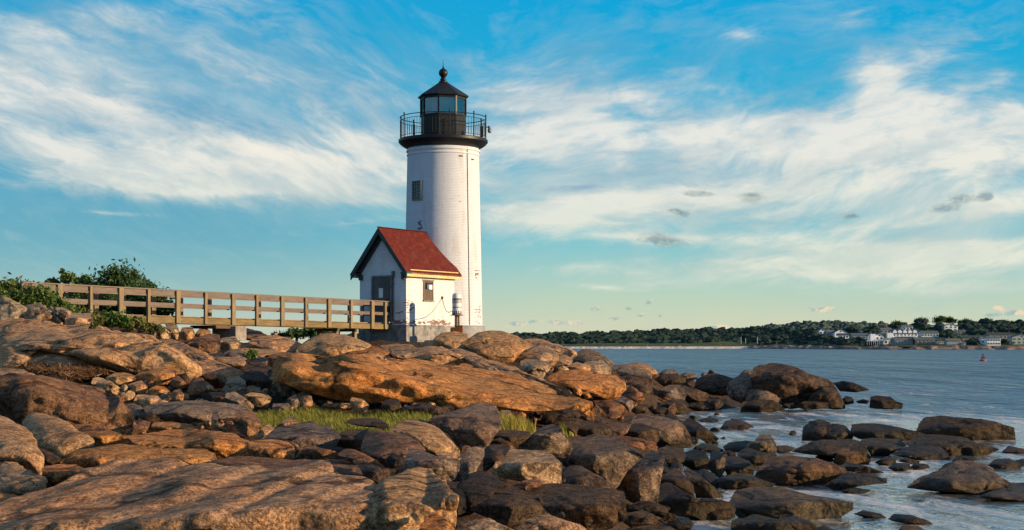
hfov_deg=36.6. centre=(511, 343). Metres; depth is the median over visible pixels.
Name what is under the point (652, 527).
boulder
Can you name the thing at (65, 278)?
leafy tree
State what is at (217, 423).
boulder
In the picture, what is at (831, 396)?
boulder
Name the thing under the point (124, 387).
rubble stone
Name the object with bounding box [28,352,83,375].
boulder
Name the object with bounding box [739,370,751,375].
stone
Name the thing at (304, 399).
stone
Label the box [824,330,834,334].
village house
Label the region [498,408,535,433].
grass
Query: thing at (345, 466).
rock slab
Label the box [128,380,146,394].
boulder
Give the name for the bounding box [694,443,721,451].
boulder
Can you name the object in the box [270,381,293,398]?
boulder
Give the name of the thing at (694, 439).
stone
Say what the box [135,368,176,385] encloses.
boulder
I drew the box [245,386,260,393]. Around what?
stone
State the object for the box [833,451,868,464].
boulder
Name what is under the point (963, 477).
boulder
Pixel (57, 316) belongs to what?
boulder
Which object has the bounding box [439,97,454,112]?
window pane
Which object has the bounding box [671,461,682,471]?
stone
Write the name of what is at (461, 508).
boulder
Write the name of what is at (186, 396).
rubble stone
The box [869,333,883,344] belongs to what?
village house
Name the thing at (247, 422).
boulder
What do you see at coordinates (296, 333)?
shrub
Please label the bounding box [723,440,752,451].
boulder
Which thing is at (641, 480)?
boulder
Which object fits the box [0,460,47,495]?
rock slab
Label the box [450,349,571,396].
rock slab
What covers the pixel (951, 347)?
rocky shoreline
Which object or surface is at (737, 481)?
boulder
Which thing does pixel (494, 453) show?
boulder
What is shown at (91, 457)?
boulder
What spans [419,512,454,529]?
boulder
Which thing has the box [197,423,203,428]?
rubble stone
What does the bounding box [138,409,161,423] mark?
boulder
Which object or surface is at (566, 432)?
grass
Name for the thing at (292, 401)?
stone
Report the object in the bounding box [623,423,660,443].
boulder
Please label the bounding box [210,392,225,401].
stone
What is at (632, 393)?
boulder
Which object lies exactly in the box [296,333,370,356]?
boulder
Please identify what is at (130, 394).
rubble stone
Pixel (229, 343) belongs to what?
boulder
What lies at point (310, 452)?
boulder
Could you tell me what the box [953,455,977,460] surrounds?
boulder
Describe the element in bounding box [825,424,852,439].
boulder
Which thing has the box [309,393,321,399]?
boulder
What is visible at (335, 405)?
boulder
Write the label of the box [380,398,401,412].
boulder
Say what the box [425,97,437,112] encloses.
window pane
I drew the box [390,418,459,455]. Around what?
boulder
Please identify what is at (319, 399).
stone
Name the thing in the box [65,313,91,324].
boulder
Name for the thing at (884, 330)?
village house
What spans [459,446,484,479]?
boulder
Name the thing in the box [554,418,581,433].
boulder
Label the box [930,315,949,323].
skyline tree
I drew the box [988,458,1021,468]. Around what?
boulder
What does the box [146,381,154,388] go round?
rubble stone
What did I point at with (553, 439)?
boulder
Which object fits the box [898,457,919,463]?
boulder
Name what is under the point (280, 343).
boulder
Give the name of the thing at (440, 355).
boulder
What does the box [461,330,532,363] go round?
boulder
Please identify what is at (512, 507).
boulder
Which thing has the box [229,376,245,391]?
boulder
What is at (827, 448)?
boulder
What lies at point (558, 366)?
stone
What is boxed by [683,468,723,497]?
boulder
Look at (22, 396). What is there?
boulder
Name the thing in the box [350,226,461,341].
entry house
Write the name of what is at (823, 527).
boulder
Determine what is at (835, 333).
village house
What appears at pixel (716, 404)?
stone
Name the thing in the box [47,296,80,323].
shrub
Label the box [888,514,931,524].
boulder
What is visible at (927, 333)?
village house
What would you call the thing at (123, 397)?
rubble stone
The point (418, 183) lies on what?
glass block window
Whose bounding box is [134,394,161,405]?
boulder
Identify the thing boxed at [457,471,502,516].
boulder
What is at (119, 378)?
boulder
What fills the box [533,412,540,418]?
rubble stone
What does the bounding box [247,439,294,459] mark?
boulder
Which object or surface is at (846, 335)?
village house
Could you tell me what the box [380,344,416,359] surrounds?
rock slab
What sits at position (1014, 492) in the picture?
rock slab
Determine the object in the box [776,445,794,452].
boulder
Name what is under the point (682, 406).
boulder
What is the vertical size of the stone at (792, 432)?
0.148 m
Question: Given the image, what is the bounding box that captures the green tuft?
[243,348,259,359]
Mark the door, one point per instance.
(381, 286)
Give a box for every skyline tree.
[889,320,906,327]
[913,317,928,323]
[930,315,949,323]
[947,316,957,323]
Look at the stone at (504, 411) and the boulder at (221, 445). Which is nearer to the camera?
the boulder at (221, 445)
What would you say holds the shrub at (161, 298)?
on the rocky ground at (652, 397)
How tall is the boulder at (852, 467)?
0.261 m
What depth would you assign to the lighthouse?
70.64 m
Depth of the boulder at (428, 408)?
32.80 m
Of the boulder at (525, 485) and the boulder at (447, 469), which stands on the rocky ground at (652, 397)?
the boulder at (447, 469)
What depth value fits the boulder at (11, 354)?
39.78 m
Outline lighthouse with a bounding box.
[398,62,491,337]
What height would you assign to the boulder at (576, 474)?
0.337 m
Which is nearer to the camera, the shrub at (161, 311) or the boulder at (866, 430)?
the boulder at (866, 430)
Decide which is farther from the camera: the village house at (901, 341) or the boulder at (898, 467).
the village house at (901, 341)
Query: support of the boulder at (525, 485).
on the boulder at (592, 508)
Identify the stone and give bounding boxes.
[55,307,72,320]
[116,394,127,401]
[120,385,127,390]
[124,390,134,400]
[143,331,155,337]
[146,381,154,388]
[160,392,170,400]
[165,322,178,339]
[169,389,183,400]
[177,373,189,386]
[178,327,194,339]
[183,393,189,399]
[188,377,205,395]
[195,328,210,336]
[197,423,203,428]
[205,381,214,393]
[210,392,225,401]
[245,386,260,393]
[250,356,267,364]
[262,388,270,394]
[272,403,289,410]
[286,394,299,407]
[297,391,312,406]
[316,397,328,403]
[350,397,368,411]
[401,405,410,411]
[462,445,469,451]
[500,410,511,417]
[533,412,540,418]
[534,498,542,504]
[551,362,568,372]
[555,512,564,518]
[558,355,572,365]
[573,385,582,395]
[579,413,593,421]
[583,391,590,398]
[595,418,606,424]
[606,411,620,418]
[650,406,665,413]
[665,403,677,414]
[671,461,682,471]
[689,433,698,444]
[710,399,721,410]
[710,427,719,430]
[726,452,735,455]
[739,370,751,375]
[782,403,795,408]
[789,430,796,434]
[842,396,853,404]
[856,399,868,403]
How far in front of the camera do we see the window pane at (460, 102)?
71.49 m
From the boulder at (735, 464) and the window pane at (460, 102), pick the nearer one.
the boulder at (735, 464)
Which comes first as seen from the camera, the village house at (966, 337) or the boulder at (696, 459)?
the boulder at (696, 459)
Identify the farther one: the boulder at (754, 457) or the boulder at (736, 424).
the boulder at (736, 424)
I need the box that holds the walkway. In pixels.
[1,281,391,340]
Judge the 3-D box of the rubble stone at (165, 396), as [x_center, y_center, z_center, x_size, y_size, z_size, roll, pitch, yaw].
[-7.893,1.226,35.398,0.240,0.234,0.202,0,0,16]
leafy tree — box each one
[43,277,60,284]
[58,268,76,285]
[71,273,95,286]
[80,257,157,294]
[116,279,165,300]
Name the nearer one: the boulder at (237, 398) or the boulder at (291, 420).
the boulder at (291, 420)
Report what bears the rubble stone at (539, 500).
on the rocky ground at (652, 397)
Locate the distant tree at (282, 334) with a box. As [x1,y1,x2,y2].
[270,330,294,339]
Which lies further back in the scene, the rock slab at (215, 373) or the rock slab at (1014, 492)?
the rock slab at (215, 373)
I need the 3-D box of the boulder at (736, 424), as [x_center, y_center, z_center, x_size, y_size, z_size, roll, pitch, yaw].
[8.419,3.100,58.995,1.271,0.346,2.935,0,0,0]
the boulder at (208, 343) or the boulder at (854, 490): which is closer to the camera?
the boulder at (854, 490)
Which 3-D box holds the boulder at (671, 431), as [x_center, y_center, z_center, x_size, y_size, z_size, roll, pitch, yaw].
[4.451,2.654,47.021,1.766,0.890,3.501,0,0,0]
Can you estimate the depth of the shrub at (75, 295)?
59.41 m
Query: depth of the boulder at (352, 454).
19.18 m
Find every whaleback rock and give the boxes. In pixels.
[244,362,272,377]
[269,353,581,411]
[363,353,392,359]
[569,399,594,419]
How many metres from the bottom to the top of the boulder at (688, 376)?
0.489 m
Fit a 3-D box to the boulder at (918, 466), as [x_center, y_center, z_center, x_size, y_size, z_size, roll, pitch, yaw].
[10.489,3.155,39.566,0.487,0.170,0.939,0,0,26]
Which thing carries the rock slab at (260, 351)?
on the rocky ground at (652, 397)
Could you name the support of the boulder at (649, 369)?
on the rocky ground at (652, 397)
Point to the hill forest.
(828, 325)
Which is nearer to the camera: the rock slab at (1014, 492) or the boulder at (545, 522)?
the boulder at (545, 522)
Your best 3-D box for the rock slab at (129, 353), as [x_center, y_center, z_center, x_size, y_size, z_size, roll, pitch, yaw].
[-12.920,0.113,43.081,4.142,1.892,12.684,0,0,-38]
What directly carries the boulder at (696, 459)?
on the rocky ground at (652, 397)
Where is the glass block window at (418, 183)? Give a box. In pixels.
[412,180,422,200]
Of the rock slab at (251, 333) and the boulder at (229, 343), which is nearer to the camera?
the boulder at (229, 343)
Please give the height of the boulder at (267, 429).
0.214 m
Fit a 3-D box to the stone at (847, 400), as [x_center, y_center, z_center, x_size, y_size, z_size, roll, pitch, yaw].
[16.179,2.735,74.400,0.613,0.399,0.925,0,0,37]
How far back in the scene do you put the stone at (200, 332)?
57.20 m
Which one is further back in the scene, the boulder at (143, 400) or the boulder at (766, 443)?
the boulder at (766, 443)
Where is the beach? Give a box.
[568,346,759,348]
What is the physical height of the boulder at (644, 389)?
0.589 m
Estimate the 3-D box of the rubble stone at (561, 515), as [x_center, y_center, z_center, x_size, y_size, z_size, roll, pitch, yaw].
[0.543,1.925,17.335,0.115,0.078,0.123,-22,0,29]
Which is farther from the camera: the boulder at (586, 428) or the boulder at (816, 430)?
the boulder at (816, 430)
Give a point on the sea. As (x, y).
(920, 385)
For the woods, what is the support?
on the land
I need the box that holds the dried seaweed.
[4,360,117,382]
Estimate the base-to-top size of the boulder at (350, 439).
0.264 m
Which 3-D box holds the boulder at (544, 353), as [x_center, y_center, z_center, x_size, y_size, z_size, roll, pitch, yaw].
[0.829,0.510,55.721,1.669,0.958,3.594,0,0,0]
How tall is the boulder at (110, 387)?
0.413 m
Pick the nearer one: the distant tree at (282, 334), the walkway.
the walkway
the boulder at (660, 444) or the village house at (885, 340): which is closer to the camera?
the boulder at (660, 444)
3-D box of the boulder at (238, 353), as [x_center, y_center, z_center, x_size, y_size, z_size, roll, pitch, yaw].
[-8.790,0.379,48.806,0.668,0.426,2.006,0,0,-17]
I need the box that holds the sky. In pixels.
[0,0,1023,343]
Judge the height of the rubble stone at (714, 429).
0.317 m
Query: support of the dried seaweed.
on the rock slab at (129, 353)
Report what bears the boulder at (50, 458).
on the rocky ground at (652, 397)
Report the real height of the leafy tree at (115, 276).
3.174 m
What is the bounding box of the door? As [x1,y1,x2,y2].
[371,275,392,321]
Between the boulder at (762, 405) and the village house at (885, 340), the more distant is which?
the village house at (885, 340)
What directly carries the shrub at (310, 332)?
on the rocky ground at (652, 397)
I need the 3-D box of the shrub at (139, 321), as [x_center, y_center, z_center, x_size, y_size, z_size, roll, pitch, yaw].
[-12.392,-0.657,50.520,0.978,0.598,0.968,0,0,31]
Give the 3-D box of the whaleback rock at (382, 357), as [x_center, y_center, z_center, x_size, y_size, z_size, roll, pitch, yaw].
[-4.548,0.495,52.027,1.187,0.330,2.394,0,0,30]
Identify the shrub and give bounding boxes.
[0,276,30,304]
[1,272,43,303]
[18,281,60,307]
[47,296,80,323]
[55,280,106,310]
[78,307,107,325]
[88,320,98,329]
[95,309,132,329]
[99,288,142,314]
[113,282,174,314]
[119,314,148,330]
[142,297,174,315]
[142,322,165,333]
[284,327,309,341]
[302,328,316,337]
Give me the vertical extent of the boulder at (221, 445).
0.335 m
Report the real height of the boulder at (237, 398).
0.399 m
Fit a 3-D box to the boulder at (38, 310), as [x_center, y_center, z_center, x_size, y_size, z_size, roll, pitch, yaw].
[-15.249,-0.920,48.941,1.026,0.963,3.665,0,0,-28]
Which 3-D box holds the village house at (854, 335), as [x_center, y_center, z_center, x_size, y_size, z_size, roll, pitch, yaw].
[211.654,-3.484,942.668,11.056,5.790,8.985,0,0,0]
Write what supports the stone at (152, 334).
on the rocky ground at (652, 397)
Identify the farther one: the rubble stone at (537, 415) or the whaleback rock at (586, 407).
the whaleback rock at (586, 407)
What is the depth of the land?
999.89 m
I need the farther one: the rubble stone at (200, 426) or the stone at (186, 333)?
the stone at (186, 333)
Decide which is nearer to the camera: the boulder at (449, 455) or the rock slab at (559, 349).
the boulder at (449, 455)
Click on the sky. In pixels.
(646, 165)
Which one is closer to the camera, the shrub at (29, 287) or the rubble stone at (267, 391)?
the rubble stone at (267, 391)
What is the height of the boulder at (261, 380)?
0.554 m
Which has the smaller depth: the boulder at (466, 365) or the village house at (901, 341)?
the boulder at (466, 365)
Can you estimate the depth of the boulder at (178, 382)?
37.10 m
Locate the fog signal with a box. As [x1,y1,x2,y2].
[450,293,463,332]
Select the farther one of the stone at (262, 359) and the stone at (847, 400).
the stone at (847, 400)
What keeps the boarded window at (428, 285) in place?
in the entry house at (411, 275)
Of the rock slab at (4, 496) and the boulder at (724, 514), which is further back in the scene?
the boulder at (724, 514)
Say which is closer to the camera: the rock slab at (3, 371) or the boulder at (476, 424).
the boulder at (476, 424)
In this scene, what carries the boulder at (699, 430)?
in the sea
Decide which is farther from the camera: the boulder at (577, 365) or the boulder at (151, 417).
the boulder at (577, 365)
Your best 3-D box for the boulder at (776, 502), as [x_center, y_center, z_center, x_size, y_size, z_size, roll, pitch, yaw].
[4.917,3.048,28.793,1.906,0.585,2.357,0,0,-39]
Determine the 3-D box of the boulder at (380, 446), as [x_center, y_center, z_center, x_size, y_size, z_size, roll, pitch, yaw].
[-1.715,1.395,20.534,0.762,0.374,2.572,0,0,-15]
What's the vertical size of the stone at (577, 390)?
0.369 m
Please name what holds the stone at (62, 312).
on the rocky ground at (652, 397)
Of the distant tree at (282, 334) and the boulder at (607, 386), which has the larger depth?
the distant tree at (282, 334)
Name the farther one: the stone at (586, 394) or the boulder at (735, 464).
the stone at (586, 394)
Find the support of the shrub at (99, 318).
on the rocky ground at (652, 397)
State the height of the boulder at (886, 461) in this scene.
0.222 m
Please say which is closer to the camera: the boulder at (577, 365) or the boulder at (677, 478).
the boulder at (677, 478)
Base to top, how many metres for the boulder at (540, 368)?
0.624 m
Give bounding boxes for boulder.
[0,296,26,319]
[0,344,31,367]
[0,373,133,434]
[0,416,43,474]
[22,413,94,459]
[23,302,56,323]
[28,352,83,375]
[39,448,61,464]
[42,464,83,487]
[47,306,62,324]
[60,444,158,467]
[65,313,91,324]
[74,424,126,447]
[91,377,123,394]
[105,372,135,384]
[125,428,250,458]
[126,404,141,419]
[126,420,150,434]
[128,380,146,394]
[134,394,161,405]
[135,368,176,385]
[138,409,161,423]
[142,400,246,425]
[146,386,170,394]
[147,422,197,431]
[152,320,170,338]
[156,448,216,464]
[169,376,187,391]
[185,334,219,352]
[210,410,229,432]
[220,336,240,352]
[223,377,245,392]
[224,349,247,361]
[225,392,253,410]
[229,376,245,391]
[233,408,262,436]
[240,371,272,390]
[244,390,271,408]
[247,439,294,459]
[248,335,300,352]
[255,424,274,439]
[262,421,340,456]
[268,352,291,367]
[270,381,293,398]
[275,416,298,428]
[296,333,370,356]
[297,445,344,458]
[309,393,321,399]
[322,403,349,408]
[336,429,366,451]
[338,449,381,467]
[346,418,389,429]
[348,346,389,354]
[352,460,395,483]
[361,430,425,468]
[367,467,458,529]
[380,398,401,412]
[386,453,404,467]
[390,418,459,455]
[398,447,459,482]
[408,402,453,414]
[410,346,468,365]
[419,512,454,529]
[421,340,441,346]
[426,402,501,449]
[433,331,468,348]
[436,452,460,459]
[449,487,466,514]
[456,345,475,353]
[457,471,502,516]
[457,518,512,529]
[459,363,476,367]
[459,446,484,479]
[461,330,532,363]
[470,486,547,527]
[483,444,509,471]
[490,438,518,448]
[491,448,562,483]
[493,430,530,445]
[512,514,586,529]
[513,479,542,490]
[514,345,558,371]
[518,424,572,456]
[519,359,549,377]
[528,483,627,529]
[540,408,577,425]
[548,369,625,399]
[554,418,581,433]
[561,465,616,489]
[565,433,644,487]
[567,362,592,370]
[572,348,613,367]
[577,421,617,436]
[584,361,611,373]
[592,397,629,416]
[603,422,630,435]
[611,364,651,377]
[611,435,657,451]
[613,395,634,412]
[616,450,665,502]
[618,374,651,386]
[622,386,644,401]
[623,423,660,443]
[624,510,663,527]
[628,362,657,375]
[628,501,669,513]
[628,525,675,529]
[631,404,649,413]
[631,414,691,447]
[633,384,649,394]
[654,373,685,386]
[654,512,678,520]
[655,385,686,399]
[656,439,693,447]
[657,446,685,469]
[658,482,731,520]
[659,369,678,373]
[659,399,689,414]
[660,468,694,496]
[665,413,681,422]
[665,518,693,529]
[679,384,709,401]
[681,372,696,381]
[682,417,718,442]
[683,449,708,469]
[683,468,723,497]
[694,373,732,395]
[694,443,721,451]
[697,417,718,421]
[697,469,718,488]
[699,498,735,520]
[708,450,725,476]
[718,473,774,489]
[720,419,753,429]
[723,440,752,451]
[724,455,754,474]
[726,373,752,402]
[729,486,852,519]
[731,514,816,529]
[737,447,776,465]
[740,399,784,411]
[745,387,778,402]
[748,434,776,452]
[750,363,833,408]
[754,455,845,485]
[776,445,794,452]
[792,439,870,462]
[793,401,827,409]
[802,419,830,440]
[808,386,844,409]
[815,455,832,461]
[816,525,833,529]
[824,472,886,489]
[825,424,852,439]
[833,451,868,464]
[834,381,868,391]
[841,487,870,493]
[842,462,883,472]
[850,423,923,440]
[854,510,885,517]
[860,438,905,455]
[869,395,902,409]
[875,456,895,465]
[888,463,910,471]
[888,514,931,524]
[892,445,949,459]
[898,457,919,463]
[899,525,923,529]
[902,434,999,455]
[907,460,1012,494]
[911,463,929,469]
[916,416,1015,440]
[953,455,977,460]
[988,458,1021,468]
[1002,446,1023,453]
[1015,459,1023,464]
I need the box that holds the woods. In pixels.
[342,319,1023,345]
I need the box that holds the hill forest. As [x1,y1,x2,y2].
[735,320,929,330]
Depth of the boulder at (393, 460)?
18.86 m
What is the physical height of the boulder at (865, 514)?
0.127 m
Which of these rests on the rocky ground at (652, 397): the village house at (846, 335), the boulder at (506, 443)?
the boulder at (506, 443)
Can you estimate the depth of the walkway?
58.79 m
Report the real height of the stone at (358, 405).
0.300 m
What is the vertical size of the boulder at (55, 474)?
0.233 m
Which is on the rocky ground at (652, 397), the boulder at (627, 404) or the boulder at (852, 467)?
the boulder at (627, 404)
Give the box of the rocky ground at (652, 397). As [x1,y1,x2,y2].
[23,310,741,529]
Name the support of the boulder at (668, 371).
on the rocky ground at (652, 397)
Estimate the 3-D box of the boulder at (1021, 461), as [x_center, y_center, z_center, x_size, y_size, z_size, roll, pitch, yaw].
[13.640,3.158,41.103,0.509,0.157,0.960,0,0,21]
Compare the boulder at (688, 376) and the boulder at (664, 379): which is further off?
the boulder at (688, 376)
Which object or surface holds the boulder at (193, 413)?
on the rocky ground at (652, 397)
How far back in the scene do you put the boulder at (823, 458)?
41.56 m
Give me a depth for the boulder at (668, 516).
26.09 m
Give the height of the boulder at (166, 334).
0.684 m
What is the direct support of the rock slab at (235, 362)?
on the rocky ground at (652, 397)
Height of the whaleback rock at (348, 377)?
1.345 m
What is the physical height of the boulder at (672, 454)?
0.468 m
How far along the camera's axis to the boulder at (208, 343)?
50.09 m
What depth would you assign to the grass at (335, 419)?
32.30 m
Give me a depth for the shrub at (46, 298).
49.89 m
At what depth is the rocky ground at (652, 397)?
38.38 m
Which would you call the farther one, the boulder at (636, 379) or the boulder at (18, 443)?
the boulder at (636, 379)
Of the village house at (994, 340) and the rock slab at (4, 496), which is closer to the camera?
the rock slab at (4, 496)
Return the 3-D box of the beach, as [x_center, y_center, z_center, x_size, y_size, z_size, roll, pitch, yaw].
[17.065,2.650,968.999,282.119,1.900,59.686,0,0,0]
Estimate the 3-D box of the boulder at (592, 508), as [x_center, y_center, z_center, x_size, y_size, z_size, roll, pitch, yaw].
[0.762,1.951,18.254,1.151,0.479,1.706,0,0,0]
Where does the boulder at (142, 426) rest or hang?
on the rocky ground at (652, 397)
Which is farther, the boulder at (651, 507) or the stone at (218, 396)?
the stone at (218, 396)
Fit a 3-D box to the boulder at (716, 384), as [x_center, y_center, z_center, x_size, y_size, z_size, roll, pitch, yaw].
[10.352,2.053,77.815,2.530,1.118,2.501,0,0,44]
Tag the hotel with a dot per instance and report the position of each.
(899, 333)
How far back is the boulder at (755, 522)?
25.84 m
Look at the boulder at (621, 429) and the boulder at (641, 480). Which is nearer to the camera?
the boulder at (641, 480)
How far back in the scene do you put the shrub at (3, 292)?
50.13 m
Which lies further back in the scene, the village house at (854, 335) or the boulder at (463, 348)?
the village house at (854, 335)
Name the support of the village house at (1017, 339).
on the land
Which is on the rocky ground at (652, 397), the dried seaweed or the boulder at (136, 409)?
the boulder at (136, 409)
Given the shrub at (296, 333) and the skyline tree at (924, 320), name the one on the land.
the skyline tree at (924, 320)
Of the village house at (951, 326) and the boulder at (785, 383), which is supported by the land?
the village house at (951, 326)
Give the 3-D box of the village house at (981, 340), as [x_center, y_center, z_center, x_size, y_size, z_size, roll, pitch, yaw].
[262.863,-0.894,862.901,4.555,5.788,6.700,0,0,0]
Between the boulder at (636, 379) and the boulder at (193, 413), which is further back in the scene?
the boulder at (636, 379)
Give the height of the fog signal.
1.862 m
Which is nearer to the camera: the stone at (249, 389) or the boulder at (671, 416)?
the stone at (249, 389)
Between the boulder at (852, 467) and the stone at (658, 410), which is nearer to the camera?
the boulder at (852, 467)
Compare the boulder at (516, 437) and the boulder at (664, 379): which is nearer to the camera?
the boulder at (516, 437)
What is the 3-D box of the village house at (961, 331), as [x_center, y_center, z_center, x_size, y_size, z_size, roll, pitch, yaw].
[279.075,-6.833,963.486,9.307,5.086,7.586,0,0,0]
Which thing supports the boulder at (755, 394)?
on the rocky ground at (652, 397)
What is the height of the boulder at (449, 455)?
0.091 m
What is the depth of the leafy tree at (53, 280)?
65.94 m
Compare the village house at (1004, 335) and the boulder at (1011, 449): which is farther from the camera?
the village house at (1004, 335)
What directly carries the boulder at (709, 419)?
in the sea
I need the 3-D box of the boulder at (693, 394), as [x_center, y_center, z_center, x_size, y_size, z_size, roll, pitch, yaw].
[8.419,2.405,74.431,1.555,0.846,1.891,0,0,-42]
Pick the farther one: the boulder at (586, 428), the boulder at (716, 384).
the boulder at (716, 384)
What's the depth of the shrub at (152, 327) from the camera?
50.87 m
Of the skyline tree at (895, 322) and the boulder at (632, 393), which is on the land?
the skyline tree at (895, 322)
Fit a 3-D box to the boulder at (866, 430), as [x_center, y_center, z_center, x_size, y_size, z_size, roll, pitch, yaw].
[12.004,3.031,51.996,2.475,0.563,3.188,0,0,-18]
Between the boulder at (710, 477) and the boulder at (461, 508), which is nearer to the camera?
the boulder at (461, 508)
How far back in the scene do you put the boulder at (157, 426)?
26.59 m
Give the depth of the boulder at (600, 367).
62.83 m
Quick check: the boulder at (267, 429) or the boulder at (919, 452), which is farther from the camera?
the boulder at (919, 452)
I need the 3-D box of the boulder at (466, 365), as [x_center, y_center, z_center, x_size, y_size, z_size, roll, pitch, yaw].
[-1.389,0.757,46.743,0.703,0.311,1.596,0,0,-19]
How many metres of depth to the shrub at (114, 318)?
49.77 m
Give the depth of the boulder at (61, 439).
21.45 m
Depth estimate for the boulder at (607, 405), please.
52.16 m
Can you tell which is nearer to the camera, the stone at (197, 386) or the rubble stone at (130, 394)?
the rubble stone at (130, 394)
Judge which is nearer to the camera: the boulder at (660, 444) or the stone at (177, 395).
the stone at (177, 395)
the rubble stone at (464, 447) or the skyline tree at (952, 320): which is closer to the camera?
the rubble stone at (464, 447)
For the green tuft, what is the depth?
48.29 m
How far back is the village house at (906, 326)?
1000.10 m
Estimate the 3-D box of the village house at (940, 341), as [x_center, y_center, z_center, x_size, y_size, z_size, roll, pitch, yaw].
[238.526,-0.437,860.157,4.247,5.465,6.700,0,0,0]
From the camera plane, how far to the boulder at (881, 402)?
73.27 m
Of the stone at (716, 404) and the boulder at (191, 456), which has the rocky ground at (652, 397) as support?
the boulder at (191, 456)
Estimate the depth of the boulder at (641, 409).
59.65 m
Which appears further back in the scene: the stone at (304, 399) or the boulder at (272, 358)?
the boulder at (272, 358)
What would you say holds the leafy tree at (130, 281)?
on the rocky ground at (652, 397)
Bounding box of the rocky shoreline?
[748,344,1023,349]
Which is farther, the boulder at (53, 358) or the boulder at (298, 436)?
the boulder at (53, 358)
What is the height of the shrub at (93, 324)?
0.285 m
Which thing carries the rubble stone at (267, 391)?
on the rocky ground at (652, 397)
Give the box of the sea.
[571,349,1023,529]
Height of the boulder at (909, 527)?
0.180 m
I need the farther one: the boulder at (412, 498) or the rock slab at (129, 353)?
the rock slab at (129, 353)
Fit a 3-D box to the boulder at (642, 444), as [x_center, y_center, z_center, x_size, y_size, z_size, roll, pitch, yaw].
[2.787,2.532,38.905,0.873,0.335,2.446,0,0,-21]
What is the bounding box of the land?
[560,325,1023,346]
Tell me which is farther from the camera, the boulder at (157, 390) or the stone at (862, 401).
the stone at (862, 401)
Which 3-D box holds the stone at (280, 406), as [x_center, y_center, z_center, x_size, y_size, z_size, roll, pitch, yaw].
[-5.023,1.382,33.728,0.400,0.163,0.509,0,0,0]
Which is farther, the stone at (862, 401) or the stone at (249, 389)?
the stone at (862, 401)
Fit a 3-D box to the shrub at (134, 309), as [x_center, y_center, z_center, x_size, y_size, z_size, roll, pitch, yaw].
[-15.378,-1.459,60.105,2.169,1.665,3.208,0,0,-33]
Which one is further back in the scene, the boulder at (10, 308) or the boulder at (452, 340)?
the boulder at (452, 340)
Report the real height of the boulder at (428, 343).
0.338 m
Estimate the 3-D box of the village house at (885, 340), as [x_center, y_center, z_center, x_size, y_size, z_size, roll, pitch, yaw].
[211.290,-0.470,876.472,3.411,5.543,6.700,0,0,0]
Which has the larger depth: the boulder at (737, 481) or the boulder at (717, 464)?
the boulder at (717, 464)
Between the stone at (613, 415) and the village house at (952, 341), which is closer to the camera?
the stone at (613, 415)
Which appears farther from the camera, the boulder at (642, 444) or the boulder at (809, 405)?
the boulder at (809, 405)
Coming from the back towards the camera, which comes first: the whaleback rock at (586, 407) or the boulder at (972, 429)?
the boulder at (972, 429)
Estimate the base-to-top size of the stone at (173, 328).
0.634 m
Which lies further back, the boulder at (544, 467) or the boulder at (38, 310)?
the boulder at (38, 310)
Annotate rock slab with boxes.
[0,318,201,383]
[0,368,34,374]
[0,458,376,529]
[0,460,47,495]
[0,491,17,501]
[159,339,243,385]
[208,353,245,367]
[211,456,362,475]
[240,345,279,357]
[246,328,266,340]
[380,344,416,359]
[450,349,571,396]
[524,338,576,357]
[689,398,723,409]
[980,482,1023,501]
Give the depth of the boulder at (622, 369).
69.97 m
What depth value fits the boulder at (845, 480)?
33.83 m
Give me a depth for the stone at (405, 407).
33.21 m
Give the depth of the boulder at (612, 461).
26.45 m
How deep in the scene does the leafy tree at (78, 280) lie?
64.71 m
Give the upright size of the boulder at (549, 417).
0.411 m
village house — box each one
[817,328,824,333]
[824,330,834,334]
[832,329,847,336]
[838,333,849,338]
[849,333,868,338]
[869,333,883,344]
[878,327,891,332]
[881,338,888,343]
[891,336,913,347]
[900,325,912,328]
[912,336,935,346]
[918,330,938,336]
[936,338,943,346]
[942,322,957,329]
[943,337,960,346]
[953,329,966,333]
[957,334,979,339]
[977,337,983,343]
[983,331,1010,338]
[984,335,1000,345]
[1007,333,1023,343]
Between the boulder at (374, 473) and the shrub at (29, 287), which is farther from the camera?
the shrub at (29, 287)
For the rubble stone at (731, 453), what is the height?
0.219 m
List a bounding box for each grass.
[252,405,443,441]
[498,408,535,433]
[558,421,576,436]
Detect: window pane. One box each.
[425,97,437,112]
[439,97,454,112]
[457,98,464,114]
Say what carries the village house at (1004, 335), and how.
on the land
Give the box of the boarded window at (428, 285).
[422,279,434,301]
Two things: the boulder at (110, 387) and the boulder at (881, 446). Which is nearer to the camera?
the boulder at (110, 387)
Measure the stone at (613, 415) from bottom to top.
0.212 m
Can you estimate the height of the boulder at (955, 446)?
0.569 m
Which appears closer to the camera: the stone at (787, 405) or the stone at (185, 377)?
the stone at (185, 377)
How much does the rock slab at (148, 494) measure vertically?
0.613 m
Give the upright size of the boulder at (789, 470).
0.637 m
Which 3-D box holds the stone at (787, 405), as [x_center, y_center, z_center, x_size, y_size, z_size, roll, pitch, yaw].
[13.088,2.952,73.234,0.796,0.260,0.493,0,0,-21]
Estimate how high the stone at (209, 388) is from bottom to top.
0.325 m
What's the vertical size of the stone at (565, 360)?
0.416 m
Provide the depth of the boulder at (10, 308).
47.91 m
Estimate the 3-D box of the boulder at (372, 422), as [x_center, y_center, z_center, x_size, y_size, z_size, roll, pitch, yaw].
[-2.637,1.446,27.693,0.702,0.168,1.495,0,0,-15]
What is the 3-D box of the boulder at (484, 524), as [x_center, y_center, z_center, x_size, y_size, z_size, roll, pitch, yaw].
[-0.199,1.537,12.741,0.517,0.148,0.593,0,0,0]
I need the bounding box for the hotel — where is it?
[886,329,918,339]

